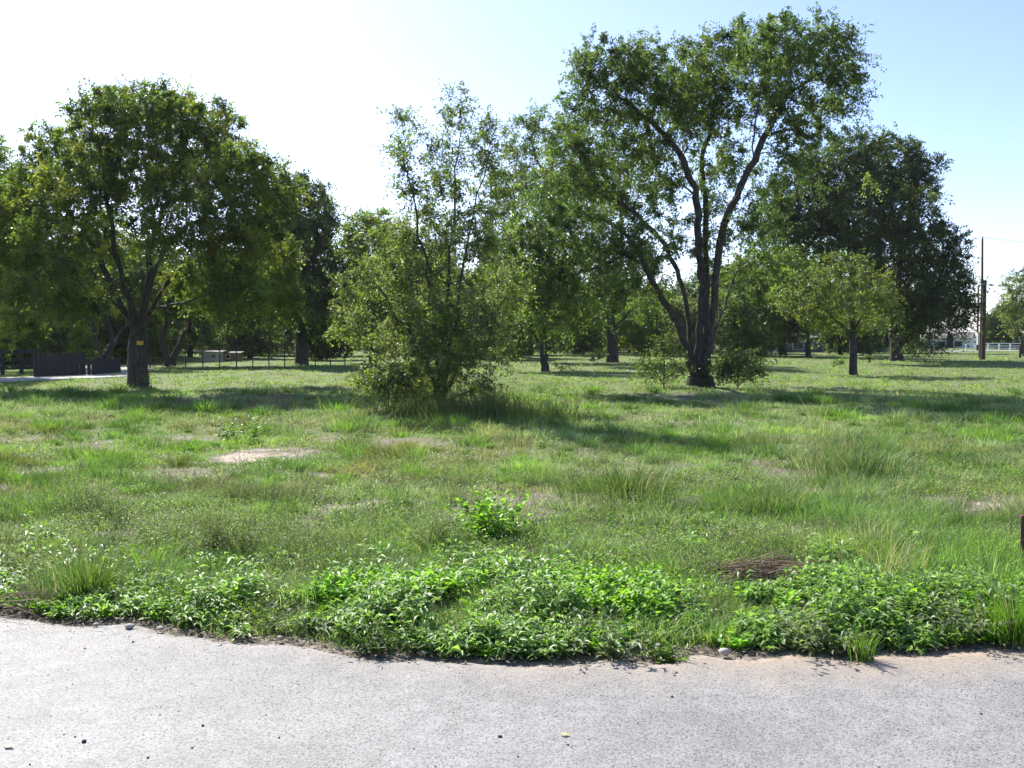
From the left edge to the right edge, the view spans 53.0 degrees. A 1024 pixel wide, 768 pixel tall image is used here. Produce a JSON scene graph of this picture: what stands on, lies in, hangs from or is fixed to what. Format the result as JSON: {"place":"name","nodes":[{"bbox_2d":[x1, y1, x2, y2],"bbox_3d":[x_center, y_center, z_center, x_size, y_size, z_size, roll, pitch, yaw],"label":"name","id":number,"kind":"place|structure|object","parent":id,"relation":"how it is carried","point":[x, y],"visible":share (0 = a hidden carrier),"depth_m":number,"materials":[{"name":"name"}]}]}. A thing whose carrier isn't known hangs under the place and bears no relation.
{"place":"outdoors","nodes":[
{"label":"outdoors","id":0,"kind":"place"},
{"bbox_2d":[0,363,154,381],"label":"track","id":1,"kind":"structure","parent":0,"point":[14,379],"depth_m":39.53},
{"bbox_2d":[0,613,1023,767],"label":"road","id":2,"kind":"structure","parent":0,"point":[108,716],"depth_m":4.53,"materials":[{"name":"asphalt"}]},
{"bbox_2d":[125,623,134,628],"bbox_3d":[-2.157,1.365,5.790,0.055,0.029,0.052,1,3,22],"label":"stone","id":3,"kind":"object","parent":2,"relation":"on","point":[129,625],"visible":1,"depth_m":5.78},
{"bbox_2d":[842,623,887,663],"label":"grass tuft","id":4,"kind":"object","parent":2,"relation":"on","point":[864,654],"visible":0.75,"depth_m":5.22,"materials":[{"name":"plant"}]},
{"bbox_2d":[0,338,1023,666],"bbox_3d":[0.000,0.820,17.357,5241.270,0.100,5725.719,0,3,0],"label":"ground","id":5,"kind":"structure","parent":0,"point":[678,396],"depth_m":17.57,"materials":[{"name":"plant"}]},
{"bbox_2d":[0,349,41,375],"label":"rail fence","id":6,"kind":"object","parent":5,"relation":"on","point":[21,367],"visible":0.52,"depth_m":42.38,"materials":[{"name":"wood"}]},
{"bbox_2d":[0,132,43,355],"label":"elm tree","id":7,"kind":"object","parent":5,"relation":"on","point":[4,149],"visible":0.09,"depth_m":43.74,"materials":[{"name":"green plant"}]},
{"bbox_2d":[0,314,57,365],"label":"tree","id":8,"kind":"object","parent":5,"relation":"on","point":[39,339],"visible":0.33,"depth_m":55.53,"materials":[{"name":"green plant"}]},
{"bbox_2d":[21,315,90,364],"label":"tree","id":9,"kind":"object","parent":5,"relation":"on","point":[62,340],"visible":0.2,"depth_m":57.20,"materials":[{"name":"green plant"}]},
{"bbox_2d":[0,583,116,620],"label":"weeds","id":10,"kind":"object","parent":5,"relation":"on","point":[13,608],"visible":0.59,"depth_m":6.17,"materials":[{"name":"plant"}]},
{"bbox_2d":[33,352,85,376],"bbox_3d":[-18.254,-0.778,41.463,0.191,1.030,2.285,1,3,29],"label":"board fence","id":11,"kind":"object","parent":5,"relation":"on","point":[65,364],"visible":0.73,"depth_m":41.35,"materials":[{"name":"wood"}]},
{"bbox_2d":[63,322,102,359],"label":"tree","id":12,"kind":"object","parent":5,"relation":"on","point":[80,343],"visible":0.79,"depth_m":45.90,"materials":[{"name":"green plant"}]},
{"bbox_2d":[12,540,154,611],"bbox_3d":[-2.652,1.176,6.416,0.881,0.353,0.809,-2,3,-35],"label":"grass tuft","id":13,"kind":"object","parent":5,"relation":"on","point":[83,577],"visible":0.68,"depth_m":6.38,"materials":[{"name":"plant"}]},
{"bbox_2d":[72,325,105,360],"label":"tree","id":14,"kind":"object","parent":5,"relation":"on","point":[93,348],"depth_m":66.16,"materials":[{"name":"green plant"}]},
{"bbox_2d":[4,227,183,358],"bbox_3d":[-20.706,-4.108,50.339,9.504,6.884,7.502,0,3,0],"label":"elm tree","id":15,"kind":"object","parent":5,"relation":"on","point":[136,276],"visible":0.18,"depth_m":50.38,"materials":[{"name":"green plant"}]},
{"bbox_2d":[30,471,175,522],"bbox_3d":[-3.838,0.990,9.283,1.617,0.422,0.962,2,4,42],"label":"grass tuft","id":16,"kind":"object","parent":5,"relation":"on","point":[90,498],"visible":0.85,"depth_m":9.24,"materials":[{"name":"green plant"}]},
{"bbox_2d":[87,357,120,374],"bbox_3d":[-17.377,-0.763,43.791,0.189,0.771,2.764,0,3,3],"label":"board fence","id":17,"kind":"object","parent":5,"relation":"on","point":[105,365],"visible":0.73,"depth_m":43.62,"materials":[{"name":"wood"}]},
{"bbox_2d":[62,216,192,359],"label":"tree","id":18,"kind":"object","parent":5,"relation":"on","point":[174,324],"visible":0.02,"depth_m":70.92,"materials":[{"name":"green plant"}]},
{"bbox_2d":[77,267,192,363],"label":"tree","id":19,"kind":"object","parent":5,"relation":"on","point":[153,334],"visible":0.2,"depth_m":61.41,"materials":[{"name":"green plant"}]},
{"bbox_2d":[136,374,152,388],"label":"leafy bush","id":20,"kind":"object","parent":5,"relation":"on","point":[147,377],"visible":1,"depth_m":32.02,"materials":[{"name":"green plant"}]},
{"bbox_2d":[0,72,318,386],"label":"elm tree","id":21,"kind":"object","parent":5,"relation":"on","point":[28,228],"visible":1,"depth_m":31.10,"materials":[{"name":"green plant"}]},
{"bbox_2d":[175,395,188,408],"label":"dry stalks","id":22,"kind":"object","parent":5,"relation":"on","point":[180,402],"visible":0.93,"depth_m":22.61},
{"bbox_2d":[112,244,261,365],"bbox_3d":[-17.264,-4.466,56.203,7.047,7.555,7.113,2,3,34],"label":"elm tree","id":23,"kind":"object","parent":5,"relation":"on","point":[169,313],"visible":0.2,"depth_m":55.55,"materials":[{"name":"green plant"}]},
{"bbox_2d":[157,248,224,356],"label":"tree","id":24,"kind":"object","parent":5,"relation":"on","point":[207,330],"visible":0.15,"depth_m":77.60,"materials":[{"name":"green plant"}]},
{"bbox_2d":[172,339,210,351],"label":"tree","id":25,"kind":"object","parent":5,"relation":"on","point":[196,347],"visible":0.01,"depth_m":105.30,"materials":[{"name":"green plant"}]},
{"bbox_2d":[196,350,226,361],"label":"shed","id":26,"kind":"structure","parent":5,"relation":"on","point":[212,355],"depth_m":65.34,"materials":[{"name":"white paint"}]},
{"bbox_2d":[211,353,216,358],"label":"window","id":27,"kind":"structure","parent":26,"relation":"in","point":[213,355],"depth_m":65.29,"materials":[{"name":"glass"}]},
{"bbox_2d":[199,322,231,349],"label":"tree","id":28,"kind":"object","parent":5,"relation":"on","point":[216,346],"visible":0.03,"depth_m":98.67,"materials":[{"name":"green plant"}]},
{"bbox_2d":[211,412,251,440],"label":"leafy plant","id":29,"kind":"object","parent":5,"relation":"on","point":[230,432],"visible":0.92,"depth_m":15.81,"materials":[{"name":"green plant"}]},
{"bbox_2d":[223,351,244,361],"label":"shed","id":30,"kind":"structure","parent":5,"relation":"on","point":[229,356],"depth_m":66.39,"materials":[{"name":"beige"}]},
{"bbox_2d":[149,343,345,367],"bbox_3d":[-13.510,-1.476,53.546,10.527,1.250,0.086,-2,3,-34],"label":"wire fence","id":31,"kind":"object","parent":5,"relation":"on","point":[284,361],"visible":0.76,"depth_m":53.53,"materials":[{"name":"brown metal"}]},
{"bbox_2d":[216,314,285,358],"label":"tree","id":32,"kind":"object","parent":5,"relation":"on","point":[261,349],"visible":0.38,"depth_m":73.32,"materials":[{"name":"green plant"}]},
{"bbox_2d":[232,414,270,439],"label":"leafy plant","id":33,"kind":"object","parent":5,"relation":"on","point":[255,429],"visible":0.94,"depth_m":15.68,"materials":[{"name":"green plant"}]},
{"bbox_2d":[247,392,259,409],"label":"dry stalks","id":34,"kind":"object","parent":5,"relation":"on","point":[251,400],"visible":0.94,"depth_m":22.59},
{"bbox_2d":[141,490,380,558],"bbox_3d":[-1.941,1.050,7.688,1.869,0.496,1.432,0,3,0],"label":"grass tuft","id":35,"kind":"object","parent":5,"relation":"on","point":[220,536],"visible":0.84,"depth_m":7.66,"materials":[{"name":"green plant"}]},
{"bbox_2d":[261,388,280,408],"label":"dry stalks","id":36,"kind":"object","parent":5,"relation":"on","point":[271,400],"visible":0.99,"depth_m":22.32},
{"bbox_2d":[256,322,293,355],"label":"tree","id":37,"kind":"object","parent":5,"relation":"on","point":[280,350],"depth_m":87.78,"materials":[{"name":"green plant"}]},
{"bbox_2d":[278,388,291,408],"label":"dry stalks","id":38,"kind":"object","parent":5,"relation":"on","point":[289,396],"visible":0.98,"depth_m":22.61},
{"bbox_2d":[228,168,353,364],"bbox_3d":[-12.099,-6.549,57.827,8.469,11.112,7.557,-2,3,-39],"label":"elm tree","id":39,"kind":"object","parent":5,"relation":"on","point":[315,258],"visible":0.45,"depth_m":57.69,"materials":[{"name":"green plant"}]},
{"bbox_2d":[285,306,349,359],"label":"tree","id":40,"kind":"object","parent":5,"relation":"on","point":[322,350],"visible":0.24,"depth_m":68.55,"materials":[{"name":"green plant"}]},
{"bbox_2d":[268,305,369,355],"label":"tree","id":41,"kind":"object","parent":5,"relation":"on","point":[290,337],"visible":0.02,"depth_m":81.99,"materials":[{"name":"green plant"}]},
{"bbox_2d":[322,206,433,362],"bbox_3d":[-8.186,-5.985,62.316,7.405,9.554,6.382,-1,3,-19],"label":"elm tree","id":42,"kind":"object","parent":5,"relation":"on","point":[370,221],"visible":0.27,"depth_m":60.87,"materials":[{"name":"green plant"}]},
{"bbox_2d":[330,611,442,654],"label":"leafy plant","id":43,"kind":"object","parent":5,"relation":"on","point":[372,645],"visible":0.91,"depth_m":5.38,"materials":[{"name":"green plant"}]},
{"bbox_2d":[339,355,433,409],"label":"leafy bush","id":44,"kind":"object","parent":5,"relation":"on","point":[359,373],"visible":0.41,"depth_m":20.95,"materials":[{"name":"green plant"}]},
{"bbox_2d":[392,243,463,354],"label":"tree","id":45,"kind":"object","parent":5,"relation":"on","point":[440,264],"visible":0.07,"depth_m":87.51,"materials":[{"name":"green plant"}]},
{"bbox_2d":[322,78,544,408],"bbox_3d":[-1.695,-2.758,21.404,4.930,7.295,4.125,0,3,0],"label":"young elm","id":46,"kind":"object","parent":5,"relation":"on","point":[442,368],"visible":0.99,"depth_m":21.06,"materials":[{"name":"green plant"}]},
{"bbox_2d":[391,503,490,550],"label":"rounded weed","id":47,"kind":"object","parent":5,"relation":"on","point":[437,531],"visible":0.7,"depth_m":7.81,"materials":[{"name":"green plant"}]},
{"bbox_2d":[417,294,479,356],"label":"tree","id":48,"kind":"object","parent":5,"relation":"on","point":[453,325],"visible":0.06,"depth_m":73.03,"materials":[{"name":"green plant"}]},
{"bbox_2d":[454,268,472,297],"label":"tree","id":49,"kind":"object","parent":5,"relation":"on","point":[465,274],"depth_m":100.02,"materials":[{"name":"green plant"}]},
{"bbox_2d":[297,360,639,422],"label":"tall weeds","id":50,"kind":"object","parent":5,"relation":"on","point":[489,407],"visible":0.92,"depth_m":20.13,"materials":[{"name":"green plant"}]},
{"bbox_2d":[440,485,533,543],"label":"leafy plant","id":51,"kind":"object","parent":5,"relation":"on","point":[484,512],"visible":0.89,"depth_m":8.20,"materials":[{"name":"green plant"}]},
{"bbox_2d":[464,241,515,354],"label":"tree","id":52,"kind":"object","parent":5,"relation":"on","point":[489,266],"visible":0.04,"depth_m":78.16,"materials":[{"name":"green plant"}]},
{"bbox_2d":[461,306,544,359],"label":"tree","id":53,"kind":"object","parent":5,"relation":"on","point":[523,353],"visible":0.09,"depth_m":69.64,"materials":[{"name":"green plant"}]},
{"bbox_2d":[0,605,1021,664],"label":"leaf litter","id":54,"kind":"object","parent":5,"relation":"on","point":[417,652],"visible":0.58,"depth_m":5.42,"materials":[{"name":"plant"}]},
{"bbox_2d":[0,422,1022,585],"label":"field weeds","id":55,"kind":"object","parent":5,"relation":"on","point":[761,546],"visible":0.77,"depth_m":8.51,"materials":[{"name":"green plant"}]},
{"bbox_2d":[0,517,1022,648],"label":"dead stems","id":56,"kind":"object","parent":5,"relation":"on","point":[470,574],"visible":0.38,"depth_m":6.68,"materials":[{"name":"plant"}]},
{"bbox_2d":[0,510,1023,662],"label":"roadside weeds","id":57,"kind":"object","parent":5,"relation":"on","point":[485,634],"visible":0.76,"depth_m":5.97,"materials":[{"name":"green plant"}]},
{"bbox_2d":[0,400,1023,646],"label":"creeping weeds","id":58,"kind":"object","parent":5,"relation":"on","point":[290,602],"visible":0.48,"depth_m":8.84,"materials":[{"name":"green plant"}]},
{"bbox_2d":[489,259,604,371],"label":"tree","id":59,"kind":"object","parent":5,"relation":"on","point":[543,361],"visible":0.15,"depth_m":46.86,"materials":[{"name":"green plant"}]},
{"bbox_2d":[526,317,574,354],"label":"tree","id":60,"kind":"object","parent":5,"relation":"on","point":[551,350],"depth_m":88.12,"materials":[{"name":"green plant"}]},
{"bbox_2d":[554,363,574,372],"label":"leafy bush","id":61,"kind":"object","parent":5,"relation":"on","point":[560,367],"visible":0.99,"depth_m":45.03,"materials":[{"name":"green plant"}]},
{"bbox_2d":[471,98,670,362],"bbox_3d":[3.324,-9.337,63.646,12.681,16.068,12.268,0,3,0],"label":"elm tree","id":62,"kind":"object","parent":5,"relation":"on","point":[532,124],"visible":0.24,"depth_m":62.38,"materials":[{"name":"green plant"}]},
{"bbox_2d":[547,280,622,353],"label":"tree","id":63,"kind":"object","parent":5,"relation":"on","point":[581,345],"visible":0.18,"depth_m":92.50,"materials":[{"name":"green plant"}]},
{"bbox_2d":[527,607,662,663],"bbox_3d":[0.437,1.298,5.354,0.729,0.253,0.536,0,3,0],"label":"leafy plant","id":64,"kind":"object","parent":5,"relation":"on","point":[607,641],"visible":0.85,"depth_m":5.30,"materials":[{"name":"green plant"}]},
{"bbox_2d":[583,346,609,361],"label":"leafy bush","id":65,"kind":"object","parent":5,"relation":"on","point":[599,356],"visible":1,"depth_m":61.88,"materials":[{"name":"green plant"}]},
{"bbox_2d":[596,259,646,352],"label":"tree","id":66,"kind":"object","parent":5,"relation":"on","point":[620,346],"visible":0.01,"depth_m":99.32,"materials":[{"name":"green plant"}]},
{"bbox_2d":[531,455,722,507],"bbox_3d":[1.165,0.964,10.271,1.855,0.401,2.179,1,3,12],"label":"grass tuft","id":67,"kind":"object","parent":5,"relation":"on","point":[625,484],"visible":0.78,"depth_m":10.24,"materials":[{"name":"plant"}]},
{"bbox_2d":[603,294,675,355],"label":"tree","id":68,"kind":"object","parent":5,"relation":"on","point":[625,329],"visible":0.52,"depth_m":84.00,"materials":[{"name":"green plant"}]},
{"bbox_2d":[625,319,695,386],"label":"leafy bush","id":69,"kind":"object","parent":5,"relation":"on","point":[673,364],"visible":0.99,"depth_m":31.93,"materials":[{"name":"green plant"}]},
{"bbox_2d":[631,636,707,665],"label":"leafy plant","id":70,"kind":"object","parent":5,"relation":"on","point":[667,651],"visible":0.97,"depth_m":5.29,"materials":[{"name":"green plant"}]},
{"bbox_2d":[665,280,689,332],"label":"tree","id":71,"kind":"object","parent":5,"relation":"on","point":[673,293],"visible":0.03,"depth_m":102.57,"materials":[{"name":"green plant"}]},
{"bbox_2d":[480,1,887,386],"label":"elm tree","id":72,"kind":"object","parent":5,"relation":"on","point":[682,89],"visible":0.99,"depth_m":31.62,"materials":[{"name":"green plant"}]},
{"bbox_2d":[656,292,726,356],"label":"tree","id":73,"kind":"object","parent":5,"relation":"on","point":[678,305],"visible":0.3,"depth_m":78.62,"materials":[{"name":"green plant"}]},
{"bbox_2d":[674,263,728,353],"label":"tree","id":74,"kind":"object","parent":5,"relation":"on","point":[692,285],"visible":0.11,"depth_m":91.31,"materials":[{"name":"green plant"}]},
{"bbox_2d":[719,648,730,655],"bbox_3d":[1.102,1.385,5.317,0.064,0.034,0.061,0,3,8],"label":"stone","id":75,"kind":"object","parent":5,"relation":"on","point":[724,651],"visible":1,"depth_m":5.30,"materials":[{"name":"stone"}]},
{"bbox_2d":[699,342,776,388],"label":"leafy bush","id":76,"kind":"object","parent":5,"relation":"on","point":[731,365],"visible":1,"depth_m":31.84,"materials":[{"name":"green plant"}]},
{"bbox_2d":[709,279,781,367],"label":"leafy bush","id":77,"kind":"object","parent":5,"relation":"on","point":[730,335],"visible":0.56,"depth_m":49.58,"materials":[{"name":"green plant"}]},
{"bbox_2d":[691,239,808,355],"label":"tree","id":78,"kind":"object","parent":5,"relation":"on","point":[783,350],"visible":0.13,"depth_m":81.88,"materials":[{"name":"green plant"}]},
{"bbox_2d":[674,477,867,516],"bbox_3d":[2.354,1.037,9.691,1.680,0.337,1.536,-1,3,-14],"label":"grass tuft","id":79,"kind":"object","parent":5,"relation":"on","point":[766,492],"visible":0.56,"depth_m":9.61,"materials":[{"name":"plant"}]},
{"bbox_2d":[703,550,877,584],"bbox_3d":[1.824,1.246,6.841,1.302,0.203,0.597,0,3,0],"label":"brush pile","id":80,"kind":"object","parent":5,"relation":"on","point":[777,566],"visible":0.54,"depth_m":6.79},
{"bbox_2d":[747,239,855,356],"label":"tree","id":81,"kind":"object","parent":5,"relation":"on","point":[775,320],"visible":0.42,"depth_m":78.93,"materials":[{"name":"green plant"}]},
{"bbox_2d":[763,605,871,658],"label":"leafy plant","id":82,"kind":"object","parent":5,"relation":"on","point":[819,631],"visible":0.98,"depth_m":5.38,"materials":[{"name":"green plant"}]},
{"bbox_2d":[775,333,886,351],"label":"house","id":83,"kind":"structure","parent":5,"relation":"on","point":[801,348],"depth_m":103.43,"materials":[{"name":"blue"}]},
{"bbox_2d":[792,341,803,349],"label":"window","id":84,"kind":"structure","parent":83,"relation":"in","point":[801,347],"depth_m":103.38,"materials":[{"name":"glass"}]},
{"bbox_2d":[758,247,915,374],"bbox_3d":[13.379,-3.051,42.778,6.352,5.410,4.988,1,3,12],"label":"tree","id":85,"kind":"object","parent":5,"relation":"on","point":[850,325],"visible":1,"depth_m":42.51,"materials":[{"name":"green plant"}]},
{"bbox_2d":[811,274,883,355],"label":"tree","id":86,"kind":"object","parent":5,"relation":"on","point":[863,348],"visible":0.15,"depth_m":86.79,"materials":[{"name":"green plant"}]},
{"bbox_2d":[744,437,961,485],"bbox_3d":[3.936,0.872,11.921,2.319,0.466,2.616,2,3,40],"label":"grass tuft","id":87,"kind":"object","parent":5,"relation":"on","point":[860,464],"visible":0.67,"depth_m":11.83,"materials":[{"name":"plant"}]},
{"bbox_2d":[832,310,889,352],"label":"tree","id":88,"kind":"object","parent":5,"relation":"on","point":[879,347],"visible":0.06,"depth_m":96.89,"materials":[{"name":"green plant"}]},
{"bbox_2d":[744,119,995,360],"bbox_3d":[22.811,-9.450,67.323,17.619,15.904,13.633,0,3,0],"label":"elm tree","id":89,"kind":"object","parent":5,"relation":"on","point":[883,222],"visible":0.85,"depth_m":64.07,"materials":[{"name":"green plant"}]},
{"bbox_2d":[806,504,957,575],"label":"dry grass","id":90,"kind":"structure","parent":5,"relation":"on","point":[871,556],"depth_m":6.64,"materials":[{"name":"plant"}]},
{"bbox_2d":[878,284,942,352],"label":"tree","id":91,"kind":"object","parent":5,"relation":"on","point":[906,339],"visible":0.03,"depth_m":98.04,"materials":[{"name":"green plant"}]},
{"bbox_2d":[895,334,956,362],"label":"leafy bush","id":92,"kind":"object","parent":5,"relation":"on","point":[924,344],"visible":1,"depth_m":61.84,"materials":[{"name":"green plant"}]},
{"bbox_2d":[927,332,975,347],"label":"house","id":93,"kind":"structure","parent":5,"relation":"on","point":[972,336],"depth_m":137.53,"materials":[{"name":"white paint"}]},
{"bbox_2d":[946,336,953,347],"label":"door","id":94,"kind":"structure","parent":93,"relation":"in","point":[948,340],"depth_m":137.56,"materials":[{"name":"metal"}]},
{"bbox_2d":[954,341,961,346],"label":"window","id":95,"kind":"structure","parent":93,"relation":"in","point":[956,343],"depth_m":137.09,"materials":[{"name":"glass"}]},
{"bbox_2d":[891,574,1016,644],"bbox_3d":[2.330,1.253,5.631,0.890,0.298,0.768,-2,4,-43],"label":"leafy plant","id":96,"kind":"object","parent":5,"relation":"on","point":[956,616],"visible":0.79,"depth_m":5.58,"materials":[{"name":"green plant"}]},
{"bbox_2d":[976,333,979,357],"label":"meter post","id":97,"kind":"object","parent":5,"relation":"on","point":[978,339],"visible":0.42,"depth_m":77.79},
{"bbox_2d":[979,236,986,359],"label":"utility pole","id":98,"kind":"object","parent":5,"relation":"on","point":[982,348],"visible":0.75,"depth_m":69.83,"materials":[{"name":"brown wood"}]},
{"bbox_2d":[976,284,993,349],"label":"street lamp","id":99,"kind":"object","parent":5,"relation":"on","point":[978,316],"visible":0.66,"depth_m":117.71,"materials":[{"name":"grey metal"}]},
{"bbox_2d":[959,578,1023,651],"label":"grass tuft","id":100,"kind":"object","parent":5,"relation":"on","point":[1016,627],"visible":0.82,"depth_m":5.54,"materials":[{"name":"plant"}]},
{"bbox_2d":[965,343,1019,349],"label":"rail fence","id":101,"kind":"object","parent":5,"relation":"on","point":[988,348],"visible":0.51,"depth_m":117.86,"materials":[{"name":"white paint"}]},
{"bbox_2d":[974,299,1023,347],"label":"tree","id":102,"kind":"object","parent":5,"relation":"on","point":[992,322],"visible":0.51,"depth_m":126.28,"materials":[{"name":"green plant"}]},
{"bbox_2d":[990,266,1023,355],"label":"tree","id":103,"kind":"object","parent":5,"relation":"on","point":[1013,312],"visible":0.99,"depth_m":83.47,"materials":[{"name":"green plant"}]},
{"bbox_2d":[1019,344,1021,357],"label":"fence post","id":104,"kind":"object","parent":5,"relation":"on","point":[1020,346],"visible":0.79,"depth_m":75.90,"materials":[{"name":"brown wood"}]},
{"bbox_2d":[1019,515,1023,556],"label":"stake","id":105,"kind":"object","parent":5,"relation":"on","point":[1022,531],"visible":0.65,"depth_m":7.17,"materials":[{"name":"wood"}]},
{"bbox_2d":[0,0,1023,336],"label":"sky","id":106,"kind":"structure","parent":0,"point":[310,78],"materials":[{"name":"white"}]},
{"bbox_2d":[772,397,860,437],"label":"dry grass","id":107,"kind":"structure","parent":0,"point":[811,422],"depth_m":16.27,"materials":[{"name":"plant"}]},
{"bbox_2d":[949,350,1018,351],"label":"driveway","id":108,"kind":"structure","parent":0,"point":[988,350],"depth_m":112.38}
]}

